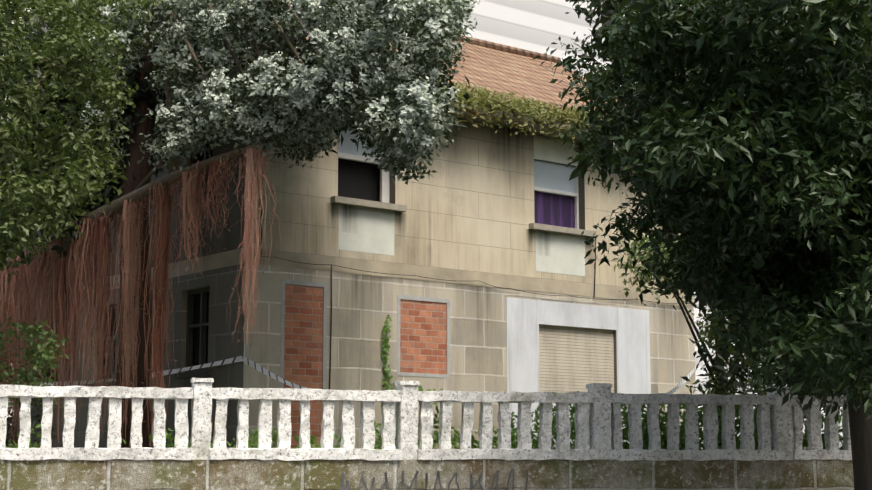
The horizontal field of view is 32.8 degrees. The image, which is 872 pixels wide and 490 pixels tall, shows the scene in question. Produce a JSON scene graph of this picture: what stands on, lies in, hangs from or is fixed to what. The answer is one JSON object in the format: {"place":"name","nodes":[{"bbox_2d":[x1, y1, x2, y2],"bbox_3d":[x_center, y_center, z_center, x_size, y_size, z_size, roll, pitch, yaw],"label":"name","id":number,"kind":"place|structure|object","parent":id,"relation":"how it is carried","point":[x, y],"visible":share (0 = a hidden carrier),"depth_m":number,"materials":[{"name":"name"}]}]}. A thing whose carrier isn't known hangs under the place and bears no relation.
{"place":"outdoors","nodes":[
{"label":"outdoors","id":0,"kind":"place"},
{"bbox_2d":[12,263,695,448],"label":"house ground floor walls","id":1,"kind":"structure","parent":0,"point":[359,365],"depth_m":23.84,"materials":[{"name":"beige stone"}]},
{"bbox_2d":[280,279,449,417],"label":"cement surrounds","id":2,"kind":"object","parent":1,"relation":"attached to","point":[324,286],"visible":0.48,"depth_m":23.19,"materials":[{"name":"grey concrete"}]},
{"bbox_2d":[284,284,446,448],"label":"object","id":3,"kind":"object","parent":1,"relation":"in","point":[423,336],"visible":0.46,"depth_m":23.03,"materials":[{"name":"red brick"}]},
{"bbox_2d":[345,275,683,373],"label":"wall stains","id":4,"kind":"object","parent":1,"relation":"on","point":[487,309],"visible":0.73,"depth_m":25.16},
{"bbox_2d":[506,297,650,448],"bbox_3d":[2.604,2.572,26.461,3.560,3.050,0.010,7,-11,-38],"label":"door surround","id":5,"kind":"object","parent":1,"relation":"attached to","point":[525,318],"visible":0.56,"depth_m":26.44,"materials":[{"name":"paint"}]},
{"bbox_2d":[643,243,740,445],"bbox_3d":[4.297,1.616,23.977,2.413,4.016,1.889,31,-32,-74],"label":"shrub trunk","id":6,"kind":"object","parent":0,"point":[694,335],"visible":0.02,"depth_m":23.99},
{"bbox_2d":[569,0,870,407],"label":"tree leaves","id":7,"kind":"object","parent":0,"point":[605,21],"depth_m":18.31,"materials":[{"name":"green plant"}]},
{"label":"street ground","id":8,"kind":"structure","parent":0,"visible":0},
{"bbox_2d":[0,0,842,448],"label":"background apartment block","id":9,"kind":"structure","parent":8,"relation":"on","point":[538,26],"depth_m":69.13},
{"bbox_2d":[0,459,853,489],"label":"retaining wall","id":10,"kind":"structure","parent":8,"relation":"on","point":[60,474],"depth_m":16.86,"materials":[{"name":"stone"}]},
{"bbox_2d":[0,377,851,460],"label":"balustrade","id":11,"kind":"object","parent":10,"relation":"on","point":[598,423],"visible":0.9,"depth_m":17.00,"materials":[{"name":"white stone"}]},
{"bbox_2d":[243,356,395,401],"bbox_3d":[-1.611,1.736,19.609,0.034,0.885,5.599,4,-9,-27],"label":"barrier tape","id":12,"kind":"object","parent":11,"relation":"attached to","point":[256,366],"visible":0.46,"depth_m":21.12,"materials":[{"name":"white plastic"}]},
{"bbox_2d":[39,356,242,385],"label":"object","id":13,"kind":"object","parent":12,"relation":"attached to","point":[227,361],"visible":0.42,"depth_m":23.22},
{"bbox_2d":[621,365,696,405],"bbox_3d":[3.479,2.093,23.048,0.028,1.168,11.204,-2,-9,16],"label":"barrier tape","id":14,"kind":"object","parent":11,"relation":"attached to","point":[679,385],"visible":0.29,"depth_m":25.61,"materials":[{"name":"white plastic"}]},
{"bbox_2d":[331,468,527,489],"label":"graffiti scribble","id":15,"kind":"object","parent":10,"relation":"attached to","point":[415,479],"visible":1,"depth_m":16.86,"materials":[{"name":"paint"}]},
{"label":"garden ground","id":16,"kind":"structure","parent":0,"visible":0},
{"bbox_2d":[0,270,67,447],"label":"dark shrubs","id":17,"kind":"object","parent":16,"relation":"on","point":[10,438],"visible":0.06,"depth_m":27.68,"materials":[{"name":"green plant"}]},
{"bbox_2d":[0,317,69,409],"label":"light shrub","id":18,"kind":"object","parent":16,"relation":"on","point":[47,357],"visible":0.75,"depth_m":18.22,"materials":[{"name":"green plant"}]},
{"bbox_2d":[0,0,76,400],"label":"tree branches","id":19,"kind":"object","parent":16,"relation":"on","point":[35,33],"depth_m":30.25,"materials":[{"name":"green plant"}]},
{"bbox_2d":[0,0,171,282],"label":"yellow green tree","id":20,"kind":"object","parent":16,"relation":"on","point":[68,52],"depth_m":17.81,"materials":[{"name":"plant"}]},
{"bbox_2d":[0,13,182,268],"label":"metrosideros leaves","id":21,"kind":"object","parent":20,"relation":"attached to","point":[110,194],"visible":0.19,"depth_m":22.52,"materials":[{"name":"green plant"}]},
{"bbox_2d":[0,0,479,447],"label":"tree","id":22,"kind":"object","parent":16,"relation":"on","point":[239,27],"depth_m":19.32,"materials":[{"name":"green plant"}]},
{"bbox_2d":[0,147,280,447],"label":"metrosideros aerial roots","id":23,"kind":"object","parent":22,"relation":"attached to","point":[129,254],"visible":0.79,"depth_m":21.45,"materials":[{"name":"brown plant"}]},
{"bbox_2d":[0,142,280,447],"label":"metrosideros rootlets","id":24,"kind":"object","parent":22,"relation":"attached to","point":[148,264],"visible":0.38,"depth_m":20.68,"materials":[{"name":"brown plant"}]},
{"bbox_2d":[79,0,474,158],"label":"metrosideros silver tips","id":25,"kind":"object","parent":22,"relation":"on","point":[418,89],"visible":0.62,"depth_m":18.71,"materials":[{"name":"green plant"}]},
{"bbox_2d":[142,0,469,162],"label":"branches","id":26,"kind":"object","parent":22,"relation":"attached to","point":[450,84],"visible":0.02,"depth_m":21.90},
{"bbox_2d":[6,420,494,449],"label":"garden weeds","id":27,"kind":"object","parent":16,"relation":"on","point":[274,437],"visible":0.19,"depth_m":17.48,"materials":[{"name":"green plant"}]},
{"bbox_2d":[23,0,679,292],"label":"upper floor walls","id":28,"kind":"structure","parent":16,"relation":"on","point":[475,212],"depth_m":25.03,"materials":[{"name":"beige paint"}]},
{"bbox_2d":[44,140,213,386],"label":"window frames","id":29,"kind":"structure","parent":28,"relation":"attached to","point":[200,372],"depth_m":23.74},
{"bbox_2d":[50,140,212,381],"bbox_3d":[-5.327,0.234,25.794,0.020,4.220,6.240,7,-11,-38],"label":"side window glass","id":30,"kind":"object","parent":29,"relation":"in","point":[196,330],"visible":0.06,"depth_m":23.75,"materials":[{"name":"black glass"}]},
{"bbox_2d":[1,65,599,164],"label":"eave slab","id":31,"kind":"structure","parent":28,"relation":"attached to","point":[466,115],"depth_m":25.70,"materials":[{"name":"beige concrete"}]},
{"bbox_2d":[1,0,625,148],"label":"roof tiles","id":32,"kind":"object","parent":31,"relation":"on","point":[502,71],"visible":0.1,"depth_m":29.51,"materials":[{"name":"orange tile"}]},
{"bbox_2d":[454,35,560,62],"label":"roof ridge caps","id":33,"kind":"object","parent":32,"relation":"on","point":[501,47],"visible":0.28,"depth_m":31.97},
{"bbox_2d":[240,46,630,142],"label":"roof eave plants","id":34,"kind":"object","parent":31,"relation":"on","point":[536,110],"visible":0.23,"depth_m":25.82,"materials":[{"name":"green plant"}]},
{"bbox_2d":[26,248,693,306],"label":"ledge molding","id":35,"kind":"structure","parent":28,"relation":"on","point":[230,258],"depth_m":24.44,"materials":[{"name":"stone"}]},
{"bbox_2d":[377,315,442,448],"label":"ivy shoots","id":36,"kind":"object","parent":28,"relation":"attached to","point":[385,345],"visible":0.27,"depth_m":23.72,"materials":[{"name":"green plant"}]},
{"bbox_2d":[338,158,570,201],"bbox_3d":[0.358,-1.285,25.669,5.490,1.670,0.020,7,-11,-38],"label":"dark window","id":37,"kind":"structure","parent":28,"relation":"attached to","point":[358,180],"depth_m":24.31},
{"bbox_2d":[338,135,578,228],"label":"white window frames","id":38,"kind":"structure","parent":28,"relation":"attached to","point":[384,186],"depth_m":24.44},
{"bbox_2d":[338,119,575,192],"bbox_3d":[0.461,-1.616,25.588,5.390,0.860,0.030,7,-11,-38],"label":"window blind","id":39,"kind":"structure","parent":38,"relation":"in","point":[551,175],"depth_m":26.73,"materials":[{"name":"white plastic"}]},
{"bbox_2d":[326,203,590,272],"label":"wall stains","id":40,"kind":"object","parent":28,"relation":"attached to","point":[357,221],"visible":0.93,"depth_m":23.68,"materials":[{"name":"grey paint"}]},
{"bbox_2d":[338,137,584,275],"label":"patched panels","id":41,"kind":"object","parent":28,"relation":"attached to","point":[371,231],"visible":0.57,"depth_m":26.21,"materials":[{"name":"paint"}]},
{"bbox_2d":[330,196,595,236],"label":"window sills","id":42,"kind":"structure","parent":28,"relation":"attached to","point":[403,208],"depth_m":24.16,"materials":[{"name":"concrete"}]},
{"bbox_2d":[320,126,608,195],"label":"eave damp streaks","id":43,"kind":"object","parent":28,"relation":"on","point":[506,153],"visible":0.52,"depth_m":26.06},
{"bbox_2d":[251,124,689,388],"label":"facade cables","id":44,"kind":"object","parent":28,"relation":"attached to","point":[418,276],"visible":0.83,"depth_m":23.39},
{"bbox_2d":[534,191,573,227],"bbox_3d":[2.073,-0.623,26.834,1.150,0.700,0.020,7,-11,-38],"label":"purple curtain","id":45,"kind":"object","parent":28,"relation":"attached to","point":[553,209],"visible":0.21,"depth_m":26.88,"materials":[{"name":"purple fabric"}]},
{"bbox_2d":[539,325,613,403],"bbox_3d":[2.490,2.167,26.560,1.930,1.380,0.050,7,-11,-38],"label":"roller shutter","id":46,"kind":"object","parent":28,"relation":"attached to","point":[573,359],"visible":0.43,"depth_m":26.53,"materials":[{"name":"beige plastic"}]},
{"bbox_2d":[492,390,842,450],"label":"shrubs","id":47,"kind":"object","parent":16,"relation":"on","point":[662,418],"visible":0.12,"depth_m":18.69,"materials":[{"name":"green plant"}]},
{"bbox_2d":[614,223,775,407],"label":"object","id":48,"kind":"object","parent":16,"relation":"on","point":[706,333],"visible":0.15,"depth_m":23.52,"materials":[{"name":"green plant"}]},
{"bbox_2d":[681,298,842,428],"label":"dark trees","id":49,"kind":"object","parent":16,"relation":"on","point":[722,378],"visible":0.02,"depth_m":22.51,"materials":[{"name":"green plant"}]},
{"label":"pavement","id":50,"kind":"structure","parent":0,"visible":0},
{"bbox_2d":[616,0,871,489],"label":"tree trunk","id":51,"kind":"object","parent":50,"relation":"on","point":[860,425],"visible":0.04,"depth_m":16.90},
{"bbox_2d":[532,0,871,423],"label":"glossy tree leaves","id":52,"kind":"object","parent":51,"relation":"attached to","point":[770,200],"visible":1,"depth_m":14.14,"materials":[{"name":"green plant"}]}
]}

